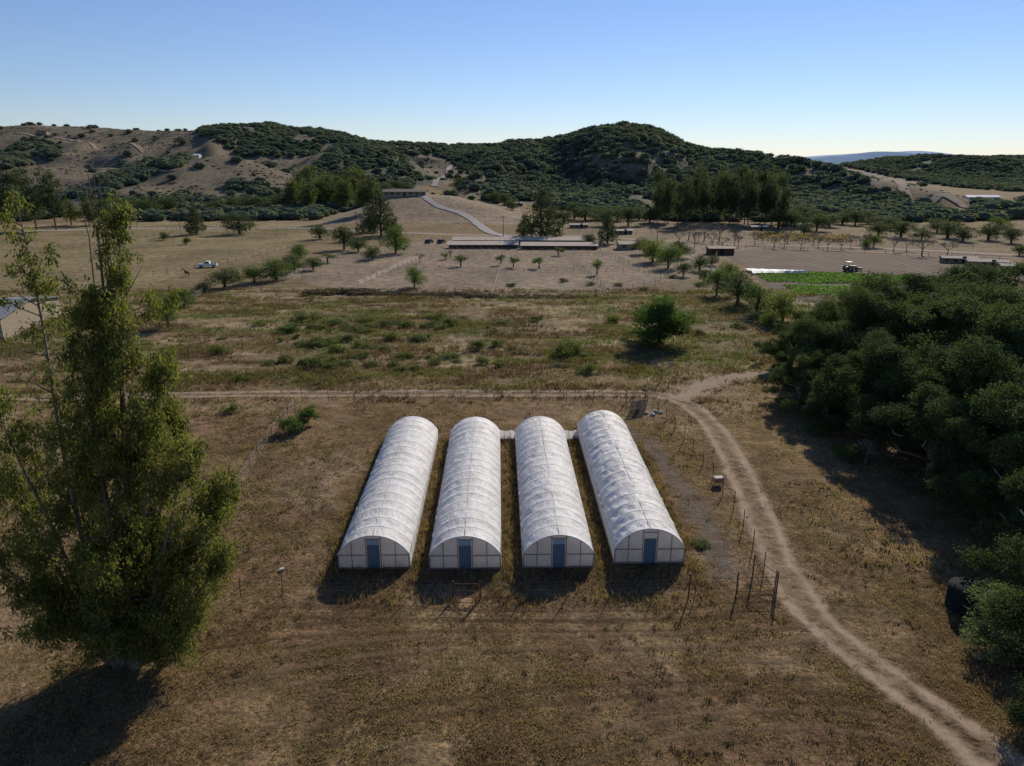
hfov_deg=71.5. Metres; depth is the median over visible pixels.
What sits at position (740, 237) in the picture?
bare tree
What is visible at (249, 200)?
oak tree
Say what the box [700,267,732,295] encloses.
leafy tree
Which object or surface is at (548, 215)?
conifer tree
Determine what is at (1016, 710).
oak tree
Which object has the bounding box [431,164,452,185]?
hill road
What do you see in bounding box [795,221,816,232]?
oak tree
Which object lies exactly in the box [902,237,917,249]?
bare tree
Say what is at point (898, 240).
bare tree
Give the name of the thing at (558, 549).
door
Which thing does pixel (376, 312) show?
green weeds
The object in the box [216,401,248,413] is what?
shrub
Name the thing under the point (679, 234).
bare tree
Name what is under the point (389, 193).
ranch house
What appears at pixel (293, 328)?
shrub
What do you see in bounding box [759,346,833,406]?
oak tree
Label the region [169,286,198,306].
leafy tree
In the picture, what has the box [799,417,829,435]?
shrub
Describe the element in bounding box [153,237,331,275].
fence
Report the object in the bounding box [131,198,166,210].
oak tree
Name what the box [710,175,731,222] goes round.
grove tree
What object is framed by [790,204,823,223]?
oak tree
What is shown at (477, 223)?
driveway road
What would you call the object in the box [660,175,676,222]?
grove tree
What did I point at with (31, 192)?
grove tree
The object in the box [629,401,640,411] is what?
wooden pallet
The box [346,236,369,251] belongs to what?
oak tree
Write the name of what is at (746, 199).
grove tree
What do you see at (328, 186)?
grove tree
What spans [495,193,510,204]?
oak tree
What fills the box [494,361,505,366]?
shrub
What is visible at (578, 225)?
farm shed
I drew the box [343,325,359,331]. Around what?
shrub
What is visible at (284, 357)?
shrub
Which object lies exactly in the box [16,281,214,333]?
fence
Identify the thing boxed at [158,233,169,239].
oak tree
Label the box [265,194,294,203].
oak tree
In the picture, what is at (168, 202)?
oak tree
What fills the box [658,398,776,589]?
fence
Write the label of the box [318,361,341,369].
shrub
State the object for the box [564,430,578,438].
tarpaulin
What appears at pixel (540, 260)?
fruit tree
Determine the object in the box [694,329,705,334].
shrub
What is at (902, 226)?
oak tree
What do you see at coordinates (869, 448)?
bare tree
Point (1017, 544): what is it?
oak tree
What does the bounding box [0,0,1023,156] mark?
sky
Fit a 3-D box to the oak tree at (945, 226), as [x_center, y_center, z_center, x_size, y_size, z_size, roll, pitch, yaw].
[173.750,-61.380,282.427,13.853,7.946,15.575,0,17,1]
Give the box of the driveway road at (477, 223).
[417,195,512,236]
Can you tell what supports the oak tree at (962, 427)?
on the ground at (480, 269)
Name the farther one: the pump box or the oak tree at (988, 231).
the oak tree at (988, 231)
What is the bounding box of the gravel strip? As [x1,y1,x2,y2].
[630,433,734,577]
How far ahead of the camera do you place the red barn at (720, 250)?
231.57 m
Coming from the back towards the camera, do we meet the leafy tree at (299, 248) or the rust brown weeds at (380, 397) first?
the leafy tree at (299, 248)
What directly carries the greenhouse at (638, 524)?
on the ground at (480, 269)
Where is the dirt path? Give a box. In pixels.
[665,370,776,403]
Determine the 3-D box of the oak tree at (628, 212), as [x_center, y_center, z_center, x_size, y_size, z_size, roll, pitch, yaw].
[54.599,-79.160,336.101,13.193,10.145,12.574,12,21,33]
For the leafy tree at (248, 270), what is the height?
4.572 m
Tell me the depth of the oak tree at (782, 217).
323.16 m
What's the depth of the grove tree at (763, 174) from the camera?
353.60 m
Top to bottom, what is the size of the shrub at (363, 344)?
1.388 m
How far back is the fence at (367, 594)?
48.74 m
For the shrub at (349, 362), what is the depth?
105.10 m
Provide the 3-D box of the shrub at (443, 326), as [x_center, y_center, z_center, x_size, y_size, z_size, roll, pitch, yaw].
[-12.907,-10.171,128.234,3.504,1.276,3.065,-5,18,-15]
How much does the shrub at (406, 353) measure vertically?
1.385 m
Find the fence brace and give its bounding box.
[751,554,779,596]
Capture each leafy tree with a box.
[154,290,182,326]
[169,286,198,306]
[241,264,265,282]
[255,256,297,280]
[287,243,308,256]
[377,223,411,253]
[403,265,430,286]
[624,293,701,346]
[636,236,669,261]
[649,243,686,267]
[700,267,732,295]
[717,261,739,279]
[740,278,776,312]
[754,309,786,326]
[760,285,809,320]
[860,240,870,247]
[861,234,883,246]
[986,216,1016,230]
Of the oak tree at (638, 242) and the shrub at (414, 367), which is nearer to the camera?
the shrub at (414, 367)
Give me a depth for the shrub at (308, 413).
80.52 m
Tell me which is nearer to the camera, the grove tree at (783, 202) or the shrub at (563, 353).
the shrub at (563, 353)
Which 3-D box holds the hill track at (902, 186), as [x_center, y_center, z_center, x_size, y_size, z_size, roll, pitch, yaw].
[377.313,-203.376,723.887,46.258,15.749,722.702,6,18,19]
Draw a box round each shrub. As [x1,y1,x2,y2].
[209,343,228,353]
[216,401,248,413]
[228,373,251,380]
[250,321,267,325]
[264,359,275,364]
[270,325,290,334]
[274,353,295,361]
[275,416,305,432]
[285,311,329,321]
[286,322,300,331]
[295,404,319,420]
[296,335,343,346]
[296,350,338,366]
[297,340,324,348]
[298,419,309,426]
[304,319,316,323]
[312,324,326,329]
[318,317,352,324]
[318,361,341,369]
[321,320,340,325]
[322,362,337,367]
[324,354,340,361]
[325,344,348,351]
[332,333,361,341]
[336,357,356,366]
[338,353,355,358]
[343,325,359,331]
[349,325,372,333]
[350,339,375,347]
[358,351,371,357]
[359,317,373,322]
[365,344,381,349]
[367,360,379,366]
[372,319,405,327]
[377,345,391,351]
[382,333,397,341]
[387,358,400,366]
[391,350,415,359]
[397,319,416,326]
[408,333,437,341]
[409,365,419,369]
[419,321,435,327]
[426,357,442,365]
[430,311,451,320]
[431,323,448,329]
[433,317,460,325]
[437,351,461,360]
[450,358,462,361]
[465,338,490,348]
[474,355,489,364]
[487,338,505,346]
[488,317,513,324]
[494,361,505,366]
[528,315,540,322]
[549,362,568,367]
[551,341,575,358]
[559,339,585,348]
[566,341,582,351]
[571,363,602,373]
[573,351,594,356]
[602,314,620,322]
[686,534,712,548]
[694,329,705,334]
[729,320,750,328]
[772,395,798,407]
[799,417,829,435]
[830,443,867,460]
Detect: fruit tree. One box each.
[321,253,337,262]
[452,254,470,265]
[494,254,505,264]
[509,257,520,266]
[531,257,543,267]
[553,247,563,255]
[590,258,604,273]
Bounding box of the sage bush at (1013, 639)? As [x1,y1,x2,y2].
[959,577,1023,667]
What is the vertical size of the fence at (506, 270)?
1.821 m
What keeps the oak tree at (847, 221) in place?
on the ground at (480, 269)
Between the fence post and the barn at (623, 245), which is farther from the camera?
the barn at (623, 245)
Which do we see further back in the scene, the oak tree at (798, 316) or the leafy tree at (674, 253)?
the leafy tree at (674, 253)
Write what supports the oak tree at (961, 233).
on the ground at (480, 269)
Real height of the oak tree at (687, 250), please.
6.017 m
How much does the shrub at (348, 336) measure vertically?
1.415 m
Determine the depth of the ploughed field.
215.58 m
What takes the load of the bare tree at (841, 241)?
on the ground at (480, 269)
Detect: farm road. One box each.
[0,227,358,232]
[360,230,1023,255]
[627,250,814,306]
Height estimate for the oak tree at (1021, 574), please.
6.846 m
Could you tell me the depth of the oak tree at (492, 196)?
464.23 m
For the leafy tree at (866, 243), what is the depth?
248.49 m
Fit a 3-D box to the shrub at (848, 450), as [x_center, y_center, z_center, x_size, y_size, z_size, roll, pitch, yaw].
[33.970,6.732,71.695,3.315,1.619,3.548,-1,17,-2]
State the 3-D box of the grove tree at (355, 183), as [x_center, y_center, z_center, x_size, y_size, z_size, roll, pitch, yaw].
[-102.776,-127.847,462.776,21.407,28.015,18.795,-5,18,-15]
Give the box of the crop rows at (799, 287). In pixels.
[783,284,853,296]
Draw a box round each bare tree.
[648,356,675,379]
[673,230,685,241]
[679,223,701,239]
[690,232,699,246]
[695,222,714,240]
[705,232,717,243]
[713,224,729,239]
[714,236,730,245]
[731,232,739,245]
[733,236,742,246]
[748,232,764,243]
[781,227,795,241]
[793,237,811,248]
[823,238,833,249]
[834,237,849,249]
[846,234,855,246]
[853,439,876,462]
[886,235,902,250]
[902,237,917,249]
[908,236,936,255]
[940,242,957,254]
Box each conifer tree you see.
[181,203,206,234]
[353,204,379,232]
[357,186,401,236]
[515,213,529,235]
[522,183,567,236]
[597,210,619,243]
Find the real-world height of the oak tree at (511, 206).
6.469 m
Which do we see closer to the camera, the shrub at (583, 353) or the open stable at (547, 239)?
the shrub at (583, 353)
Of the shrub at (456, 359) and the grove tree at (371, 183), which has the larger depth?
the grove tree at (371, 183)
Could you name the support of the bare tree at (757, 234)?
on the ground at (480, 269)
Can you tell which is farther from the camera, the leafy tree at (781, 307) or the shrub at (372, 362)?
the leafy tree at (781, 307)
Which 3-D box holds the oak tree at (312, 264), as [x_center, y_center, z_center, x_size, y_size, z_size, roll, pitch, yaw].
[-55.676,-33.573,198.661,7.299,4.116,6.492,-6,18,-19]
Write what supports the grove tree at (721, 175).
on the ground at (480, 269)
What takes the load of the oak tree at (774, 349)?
on the ground at (480, 269)
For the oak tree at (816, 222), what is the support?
on the ground at (480, 269)
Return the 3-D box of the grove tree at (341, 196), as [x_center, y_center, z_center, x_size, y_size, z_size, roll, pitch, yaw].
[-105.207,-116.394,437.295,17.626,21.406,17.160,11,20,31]
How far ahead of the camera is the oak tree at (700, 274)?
177.74 m
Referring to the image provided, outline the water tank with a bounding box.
[944,577,992,618]
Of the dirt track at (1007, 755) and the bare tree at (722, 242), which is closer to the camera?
the dirt track at (1007, 755)
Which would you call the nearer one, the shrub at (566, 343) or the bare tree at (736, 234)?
the shrub at (566, 343)
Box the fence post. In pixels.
[688,572,691,597]
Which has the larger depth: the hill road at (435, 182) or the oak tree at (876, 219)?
the hill road at (435, 182)
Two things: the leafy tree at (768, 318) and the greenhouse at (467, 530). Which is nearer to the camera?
the greenhouse at (467, 530)
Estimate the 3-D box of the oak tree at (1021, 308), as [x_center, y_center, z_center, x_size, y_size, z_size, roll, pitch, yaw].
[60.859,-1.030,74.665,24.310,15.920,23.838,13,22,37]
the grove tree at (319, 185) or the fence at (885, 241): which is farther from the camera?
the grove tree at (319, 185)
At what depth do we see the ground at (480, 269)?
56.24 m
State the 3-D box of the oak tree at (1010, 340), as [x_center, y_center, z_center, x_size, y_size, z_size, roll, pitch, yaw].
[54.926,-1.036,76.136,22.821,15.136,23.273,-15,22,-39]
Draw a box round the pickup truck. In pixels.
[197,261,217,267]
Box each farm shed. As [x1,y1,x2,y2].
[569,223,588,227]
[611,229,633,233]
[749,225,768,229]
[781,223,800,227]
[938,255,978,262]
[963,259,1010,266]
[995,263,1016,270]
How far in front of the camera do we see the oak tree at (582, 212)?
365.86 m
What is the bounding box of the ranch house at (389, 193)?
[382,189,427,198]
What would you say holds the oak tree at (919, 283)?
on the ground at (480, 269)
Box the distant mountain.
[807,151,955,157]
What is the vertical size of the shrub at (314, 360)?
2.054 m
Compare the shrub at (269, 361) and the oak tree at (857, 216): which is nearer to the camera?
the shrub at (269, 361)
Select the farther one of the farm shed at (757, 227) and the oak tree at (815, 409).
the farm shed at (757, 227)
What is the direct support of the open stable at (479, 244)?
on the ground at (480, 269)
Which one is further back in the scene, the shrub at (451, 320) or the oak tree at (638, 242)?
the oak tree at (638, 242)
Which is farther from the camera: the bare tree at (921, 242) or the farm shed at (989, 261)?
the bare tree at (921, 242)
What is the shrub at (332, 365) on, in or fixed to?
on the ground at (480, 269)
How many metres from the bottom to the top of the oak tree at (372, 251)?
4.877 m
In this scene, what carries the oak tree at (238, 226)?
on the ground at (480, 269)
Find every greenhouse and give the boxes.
[337,416,438,568]
[429,416,501,569]
[515,416,594,567]
[577,410,684,563]
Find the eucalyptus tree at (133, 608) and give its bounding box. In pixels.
[0,153,245,682]
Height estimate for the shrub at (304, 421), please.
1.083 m
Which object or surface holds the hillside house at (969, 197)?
on the ground at (480, 269)
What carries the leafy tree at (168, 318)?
on the ground at (480, 269)
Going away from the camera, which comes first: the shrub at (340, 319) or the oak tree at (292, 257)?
the shrub at (340, 319)
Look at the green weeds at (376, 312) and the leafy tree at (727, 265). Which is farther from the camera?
the leafy tree at (727, 265)
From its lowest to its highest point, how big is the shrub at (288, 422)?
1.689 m
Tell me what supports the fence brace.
attached to the fence at (724, 492)
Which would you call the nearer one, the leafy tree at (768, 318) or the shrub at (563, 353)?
the shrub at (563, 353)
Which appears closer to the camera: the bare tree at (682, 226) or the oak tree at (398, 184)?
the bare tree at (682, 226)
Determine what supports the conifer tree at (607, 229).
on the ground at (480, 269)
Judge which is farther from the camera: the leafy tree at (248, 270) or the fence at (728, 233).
the fence at (728, 233)
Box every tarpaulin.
[500,430,514,438]
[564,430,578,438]
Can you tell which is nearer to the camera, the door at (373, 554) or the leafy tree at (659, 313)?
the door at (373, 554)
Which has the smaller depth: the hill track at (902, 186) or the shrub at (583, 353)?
the shrub at (583, 353)
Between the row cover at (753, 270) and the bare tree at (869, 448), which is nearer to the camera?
the bare tree at (869, 448)
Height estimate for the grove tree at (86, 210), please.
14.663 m
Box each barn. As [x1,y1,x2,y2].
[0,296,60,340]
[615,241,636,249]
[705,246,736,254]
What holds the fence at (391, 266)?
on the ground at (480, 269)
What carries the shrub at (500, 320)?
on the ground at (480, 269)
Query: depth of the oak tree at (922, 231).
274.68 m
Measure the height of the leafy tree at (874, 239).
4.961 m
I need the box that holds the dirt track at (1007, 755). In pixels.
[1,389,1023,765]
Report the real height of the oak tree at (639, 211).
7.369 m
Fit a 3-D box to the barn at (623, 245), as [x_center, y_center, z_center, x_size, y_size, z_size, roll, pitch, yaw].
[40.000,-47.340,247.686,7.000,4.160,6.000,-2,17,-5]
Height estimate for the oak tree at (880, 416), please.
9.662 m
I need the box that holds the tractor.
[843,261,862,271]
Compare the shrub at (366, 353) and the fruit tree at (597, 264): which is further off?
the fruit tree at (597, 264)
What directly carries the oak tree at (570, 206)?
on the ground at (480, 269)
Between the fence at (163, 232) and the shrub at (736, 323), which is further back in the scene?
the fence at (163, 232)
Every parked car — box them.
[424,239,433,243]
[436,239,445,243]
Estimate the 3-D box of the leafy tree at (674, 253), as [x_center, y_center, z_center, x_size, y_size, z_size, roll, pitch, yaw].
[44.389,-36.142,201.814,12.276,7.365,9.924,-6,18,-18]
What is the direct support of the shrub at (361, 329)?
on the ground at (480, 269)
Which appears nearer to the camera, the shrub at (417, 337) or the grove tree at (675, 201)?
the shrub at (417, 337)
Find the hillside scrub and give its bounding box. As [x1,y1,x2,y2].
[0,125,1000,195]
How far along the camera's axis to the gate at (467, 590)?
48.68 m
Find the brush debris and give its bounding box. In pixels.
[301,287,616,299]
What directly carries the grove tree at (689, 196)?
on the ground at (480, 269)
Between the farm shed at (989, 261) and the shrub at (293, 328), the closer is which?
the shrub at (293, 328)
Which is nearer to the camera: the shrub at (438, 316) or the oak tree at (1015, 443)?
the oak tree at (1015, 443)
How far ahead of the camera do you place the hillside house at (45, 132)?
946.45 m
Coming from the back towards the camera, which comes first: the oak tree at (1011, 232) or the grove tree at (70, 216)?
the grove tree at (70, 216)
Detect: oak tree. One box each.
[113,197,142,207]
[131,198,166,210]
[154,196,179,209]
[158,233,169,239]
[182,237,191,243]
[190,281,213,291]
[199,266,248,286]
[201,200,227,207]
[217,211,260,233]
[223,197,243,205]
[234,194,270,206]
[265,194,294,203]
[278,252,305,271]
[301,256,323,269]
[308,224,331,238]
[328,224,356,248]
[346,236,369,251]
[358,244,383,259]
[376,182,393,190]
[387,179,405,188]
[447,177,469,189]
[484,191,502,201]
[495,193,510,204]
[503,201,518,210]
[546,203,561,218]
[554,210,574,221]
[560,201,586,218]
[570,205,599,220]
[579,233,595,241]
[586,205,609,218]
[589,208,621,225]
[611,206,625,220]
[617,205,638,225]
[630,237,652,251]
[631,206,647,219]
[638,206,663,222]
[667,241,695,257]
[675,262,692,275]
[689,254,711,270]
[696,268,712,281]
[706,255,719,264]
[721,267,769,303]
[747,310,767,321]
[753,323,798,363]
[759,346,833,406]
[762,208,794,227]
[763,330,831,359]
[765,315,895,388]
[777,388,863,431]
[780,209,805,226]
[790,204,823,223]
[790,308,807,319]
[791,285,935,365]
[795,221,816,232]
[795,328,937,442]
[804,213,833,230]
[808,301,844,323]
[810,335,981,450]
[811,213,844,226]
[834,210,854,224]
[836,269,1023,368]
[842,209,865,224]
[843,392,998,486]
[857,210,879,223]
[860,214,904,225]
[861,343,1023,470]
[862,221,891,235]
[879,216,904,228]
[881,219,919,237]
[885,260,1023,339]
[897,293,1023,401]
[905,298,1023,400]
[908,227,938,239]
[921,216,954,232]
[925,395,1022,527]
[932,278,1023,305]
[934,218,966,237]
[942,331,1023,478]
[948,225,979,240]
[950,376,1023,549]
[951,466,1023,588]
[960,465,1023,582]
[964,299,1023,394]
[972,223,1006,240]
[975,557,1023,636]
[980,260,1023,291]
[993,561,1023,608]
[996,227,1023,242]
[1002,671,1023,735]
[1011,243,1023,254]
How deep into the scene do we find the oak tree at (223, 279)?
169.94 m
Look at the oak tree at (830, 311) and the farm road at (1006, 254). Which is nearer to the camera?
the oak tree at (830, 311)
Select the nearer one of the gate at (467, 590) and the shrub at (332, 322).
the gate at (467, 590)
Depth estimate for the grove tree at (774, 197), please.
341.59 m
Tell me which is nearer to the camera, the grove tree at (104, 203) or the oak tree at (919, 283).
the oak tree at (919, 283)
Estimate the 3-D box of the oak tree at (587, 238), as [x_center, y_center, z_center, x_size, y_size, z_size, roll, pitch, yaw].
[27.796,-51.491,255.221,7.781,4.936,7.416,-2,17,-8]
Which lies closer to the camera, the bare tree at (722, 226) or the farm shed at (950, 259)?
the farm shed at (950, 259)
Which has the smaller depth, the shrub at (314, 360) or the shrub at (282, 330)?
the shrub at (314, 360)
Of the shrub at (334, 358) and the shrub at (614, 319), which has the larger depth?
the shrub at (614, 319)
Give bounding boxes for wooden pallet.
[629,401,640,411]
[636,399,647,409]
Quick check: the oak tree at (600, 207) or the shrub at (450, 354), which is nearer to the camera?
the shrub at (450, 354)
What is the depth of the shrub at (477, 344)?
114.33 m
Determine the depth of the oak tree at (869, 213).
348.21 m
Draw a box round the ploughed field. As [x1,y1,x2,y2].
[726,248,1023,280]
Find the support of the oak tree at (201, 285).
on the ground at (480, 269)
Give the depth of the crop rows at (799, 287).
167.18 m
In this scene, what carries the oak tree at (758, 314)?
on the ground at (480, 269)
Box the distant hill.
[810,151,915,163]
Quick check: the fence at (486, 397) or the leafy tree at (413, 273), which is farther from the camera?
the leafy tree at (413, 273)
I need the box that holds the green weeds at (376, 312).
[0,289,866,393]
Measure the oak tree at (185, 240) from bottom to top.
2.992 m
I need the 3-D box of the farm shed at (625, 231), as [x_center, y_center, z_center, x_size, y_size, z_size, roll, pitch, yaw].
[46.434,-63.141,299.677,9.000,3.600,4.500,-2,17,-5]
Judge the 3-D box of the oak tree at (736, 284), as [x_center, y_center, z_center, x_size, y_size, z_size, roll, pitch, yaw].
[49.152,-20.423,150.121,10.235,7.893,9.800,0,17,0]
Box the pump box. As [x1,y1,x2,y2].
[713,475,722,485]
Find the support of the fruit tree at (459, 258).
on the ground at (480, 269)
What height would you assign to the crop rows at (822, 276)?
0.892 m
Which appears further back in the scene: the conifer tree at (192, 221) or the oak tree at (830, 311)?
the conifer tree at (192, 221)
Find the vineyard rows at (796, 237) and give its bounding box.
[753,230,851,241]
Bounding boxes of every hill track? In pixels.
[19,133,144,152]
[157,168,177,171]
[892,180,1002,212]
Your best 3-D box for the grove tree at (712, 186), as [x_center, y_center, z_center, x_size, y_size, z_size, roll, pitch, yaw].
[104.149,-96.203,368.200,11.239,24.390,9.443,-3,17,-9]
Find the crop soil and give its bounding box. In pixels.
[752,273,945,303]
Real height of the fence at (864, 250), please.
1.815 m
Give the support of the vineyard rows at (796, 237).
on the ground at (480, 269)
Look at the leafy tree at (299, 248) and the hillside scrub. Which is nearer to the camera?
the leafy tree at (299, 248)
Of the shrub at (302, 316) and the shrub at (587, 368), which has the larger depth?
the shrub at (302, 316)
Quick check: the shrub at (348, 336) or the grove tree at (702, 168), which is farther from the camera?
the grove tree at (702, 168)
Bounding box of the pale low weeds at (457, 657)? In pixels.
[76,643,852,765]
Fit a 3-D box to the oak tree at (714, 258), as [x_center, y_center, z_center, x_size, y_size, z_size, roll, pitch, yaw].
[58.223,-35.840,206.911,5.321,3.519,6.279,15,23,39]
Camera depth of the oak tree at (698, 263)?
195.92 m
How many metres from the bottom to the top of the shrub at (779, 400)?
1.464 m
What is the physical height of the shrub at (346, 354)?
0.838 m
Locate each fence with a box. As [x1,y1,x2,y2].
[0,232,286,256]
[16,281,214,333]
[127,226,351,230]
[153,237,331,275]
[208,393,301,541]
[239,575,452,598]
[300,389,656,407]
[301,266,639,277]
[342,251,660,277]
[358,253,419,285]
[358,277,665,297]
[402,245,614,250]
[478,575,737,599]
[563,229,892,240]
[568,253,600,285]
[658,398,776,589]
[745,244,1023,259]
[781,237,973,246]
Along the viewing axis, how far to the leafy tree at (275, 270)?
180.06 m
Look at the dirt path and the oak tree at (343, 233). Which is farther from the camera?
the oak tree at (343, 233)
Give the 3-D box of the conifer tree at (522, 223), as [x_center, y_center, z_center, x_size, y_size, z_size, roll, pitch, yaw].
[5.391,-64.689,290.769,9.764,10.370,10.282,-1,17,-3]
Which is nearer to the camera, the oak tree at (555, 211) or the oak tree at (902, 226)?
the oak tree at (902, 226)
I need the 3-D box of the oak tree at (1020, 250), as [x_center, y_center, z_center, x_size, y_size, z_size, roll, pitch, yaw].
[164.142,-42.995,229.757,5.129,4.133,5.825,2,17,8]
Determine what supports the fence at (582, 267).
on the ground at (480, 269)
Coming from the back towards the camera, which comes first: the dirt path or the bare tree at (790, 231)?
the bare tree at (790, 231)
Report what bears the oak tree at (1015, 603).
on the ground at (480, 269)
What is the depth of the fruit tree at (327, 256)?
212.96 m
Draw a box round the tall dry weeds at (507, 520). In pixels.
[306,433,718,608]
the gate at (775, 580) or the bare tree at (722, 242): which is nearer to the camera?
the gate at (775, 580)
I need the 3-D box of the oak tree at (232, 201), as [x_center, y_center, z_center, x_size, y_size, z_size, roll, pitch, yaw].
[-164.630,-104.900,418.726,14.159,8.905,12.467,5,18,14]
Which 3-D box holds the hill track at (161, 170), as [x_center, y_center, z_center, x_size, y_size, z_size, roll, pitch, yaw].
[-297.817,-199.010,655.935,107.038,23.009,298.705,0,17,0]
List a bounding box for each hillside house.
[35,130,49,134]
[961,195,1000,199]
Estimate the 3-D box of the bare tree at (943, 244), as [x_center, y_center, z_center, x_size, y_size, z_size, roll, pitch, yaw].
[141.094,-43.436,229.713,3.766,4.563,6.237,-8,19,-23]
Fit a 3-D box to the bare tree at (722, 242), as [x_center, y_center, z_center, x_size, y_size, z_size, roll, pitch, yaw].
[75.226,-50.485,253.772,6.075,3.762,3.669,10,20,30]
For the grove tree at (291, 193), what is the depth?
427.84 m
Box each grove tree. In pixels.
[0,169,23,226]
[8,166,45,229]
[29,166,70,229]
[59,197,85,224]
[76,195,96,222]
[91,198,112,222]
[281,177,302,204]
[287,171,307,201]
[295,162,320,204]
[305,177,328,203]
[317,170,336,200]
[321,173,349,201]
[329,176,354,206]
[341,165,364,200]
[350,167,374,212]
[353,175,382,205]
[650,168,666,220]
[654,177,676,221]
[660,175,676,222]
[670,180,688,225]
[674,172,696,225]
[686,171,708,214]
[687,161,709,208]
[694,169,712,223]
[708,174,717,212]
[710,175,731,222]
[711,164,738,221]
[721,170,740,223]
[734,162,750,221]
[736,178,759,224]
[740,165,762,223]
[755,166,773,221]
[757,165,783,221]
[760,178,782,221]
[774,169,792,224]
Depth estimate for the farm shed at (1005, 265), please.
196.44 m
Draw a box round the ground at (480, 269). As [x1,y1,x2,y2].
[0,125,1023,765]
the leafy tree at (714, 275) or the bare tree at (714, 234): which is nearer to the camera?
the leafy tree at (714, 275)
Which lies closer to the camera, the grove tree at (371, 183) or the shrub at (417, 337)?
the shrub at (417, 337)
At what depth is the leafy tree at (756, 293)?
140.32 m
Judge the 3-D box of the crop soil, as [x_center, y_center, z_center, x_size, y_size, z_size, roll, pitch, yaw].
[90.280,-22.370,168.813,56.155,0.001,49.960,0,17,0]
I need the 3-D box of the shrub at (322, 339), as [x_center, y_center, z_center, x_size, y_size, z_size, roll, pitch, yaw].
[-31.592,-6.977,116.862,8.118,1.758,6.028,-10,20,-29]
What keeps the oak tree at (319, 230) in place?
on the ground at (480, 269)
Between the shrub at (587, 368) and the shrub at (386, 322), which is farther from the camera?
the shrub at (386, 322)
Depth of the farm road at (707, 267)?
203.13 m
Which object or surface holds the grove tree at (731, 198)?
on the ground at (480, 269)
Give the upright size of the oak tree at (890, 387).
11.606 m
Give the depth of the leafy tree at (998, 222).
304.35 m
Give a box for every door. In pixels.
[367,545,379,568]
[459,546,470,568]
[552,544,564,567]
[643,538,656,562]
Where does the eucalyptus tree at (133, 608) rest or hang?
on the ground at (480, 269)
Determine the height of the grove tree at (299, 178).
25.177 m
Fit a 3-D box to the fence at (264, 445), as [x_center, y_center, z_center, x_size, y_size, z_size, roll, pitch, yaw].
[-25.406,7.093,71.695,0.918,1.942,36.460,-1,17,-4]
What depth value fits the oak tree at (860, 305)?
91.98 m
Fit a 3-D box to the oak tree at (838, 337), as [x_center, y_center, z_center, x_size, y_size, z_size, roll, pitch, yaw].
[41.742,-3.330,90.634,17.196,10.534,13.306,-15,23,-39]
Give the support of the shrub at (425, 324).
on the ground at (480, 269)
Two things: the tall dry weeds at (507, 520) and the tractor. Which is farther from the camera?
the tractor
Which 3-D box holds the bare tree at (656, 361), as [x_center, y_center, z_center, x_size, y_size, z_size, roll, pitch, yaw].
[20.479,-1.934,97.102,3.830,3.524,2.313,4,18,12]
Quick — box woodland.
[0,120,1023,221]
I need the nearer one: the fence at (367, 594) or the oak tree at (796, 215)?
the fence at (367, 594)
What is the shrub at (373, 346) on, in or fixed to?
on the ground at (480, 269)
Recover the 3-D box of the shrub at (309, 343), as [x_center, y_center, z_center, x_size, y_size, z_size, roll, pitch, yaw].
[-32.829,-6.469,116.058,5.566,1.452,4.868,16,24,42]
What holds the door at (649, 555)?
in the greenhouse at (638, 524)
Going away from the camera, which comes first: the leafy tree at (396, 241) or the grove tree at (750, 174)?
the leafy tree at (396, 241)
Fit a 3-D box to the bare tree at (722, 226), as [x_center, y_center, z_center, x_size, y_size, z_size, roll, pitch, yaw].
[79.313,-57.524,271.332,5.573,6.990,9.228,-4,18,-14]
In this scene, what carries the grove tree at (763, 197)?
on the ground at (480, 269)
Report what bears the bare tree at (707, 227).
on the ground at (480, 269)
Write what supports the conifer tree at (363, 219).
on the ground at (480, 269)
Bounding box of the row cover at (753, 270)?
[745,268,806,272]
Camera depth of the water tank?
47.23 m
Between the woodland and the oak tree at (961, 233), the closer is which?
the oak tree at (961, 233)
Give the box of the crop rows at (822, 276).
[755,271,957,283]
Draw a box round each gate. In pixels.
[452,580,480,599]
[735,570,777,594]
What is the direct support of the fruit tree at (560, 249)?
on the ground at (480, 269)
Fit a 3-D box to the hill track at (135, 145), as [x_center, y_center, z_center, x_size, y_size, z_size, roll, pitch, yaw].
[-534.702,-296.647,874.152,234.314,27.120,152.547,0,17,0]
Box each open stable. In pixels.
[447,241,518,247]
[452,237,594,242]
[520,242,598,249]
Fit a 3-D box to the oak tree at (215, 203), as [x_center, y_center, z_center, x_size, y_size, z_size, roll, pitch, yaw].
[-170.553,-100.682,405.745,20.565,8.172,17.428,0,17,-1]
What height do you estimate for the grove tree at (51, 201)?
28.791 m
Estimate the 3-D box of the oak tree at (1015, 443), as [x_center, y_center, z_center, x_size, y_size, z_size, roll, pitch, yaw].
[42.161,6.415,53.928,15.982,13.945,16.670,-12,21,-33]
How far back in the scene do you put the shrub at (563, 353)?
109.71 m
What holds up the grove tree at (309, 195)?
on the ground at (480, 269)
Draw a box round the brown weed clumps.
[0,366,1022,765]
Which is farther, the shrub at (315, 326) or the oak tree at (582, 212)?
the oak tree at (582, 212)
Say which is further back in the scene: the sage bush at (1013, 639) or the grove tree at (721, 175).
the grove tree at (721, 175)
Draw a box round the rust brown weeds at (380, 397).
[0,286,900,403]

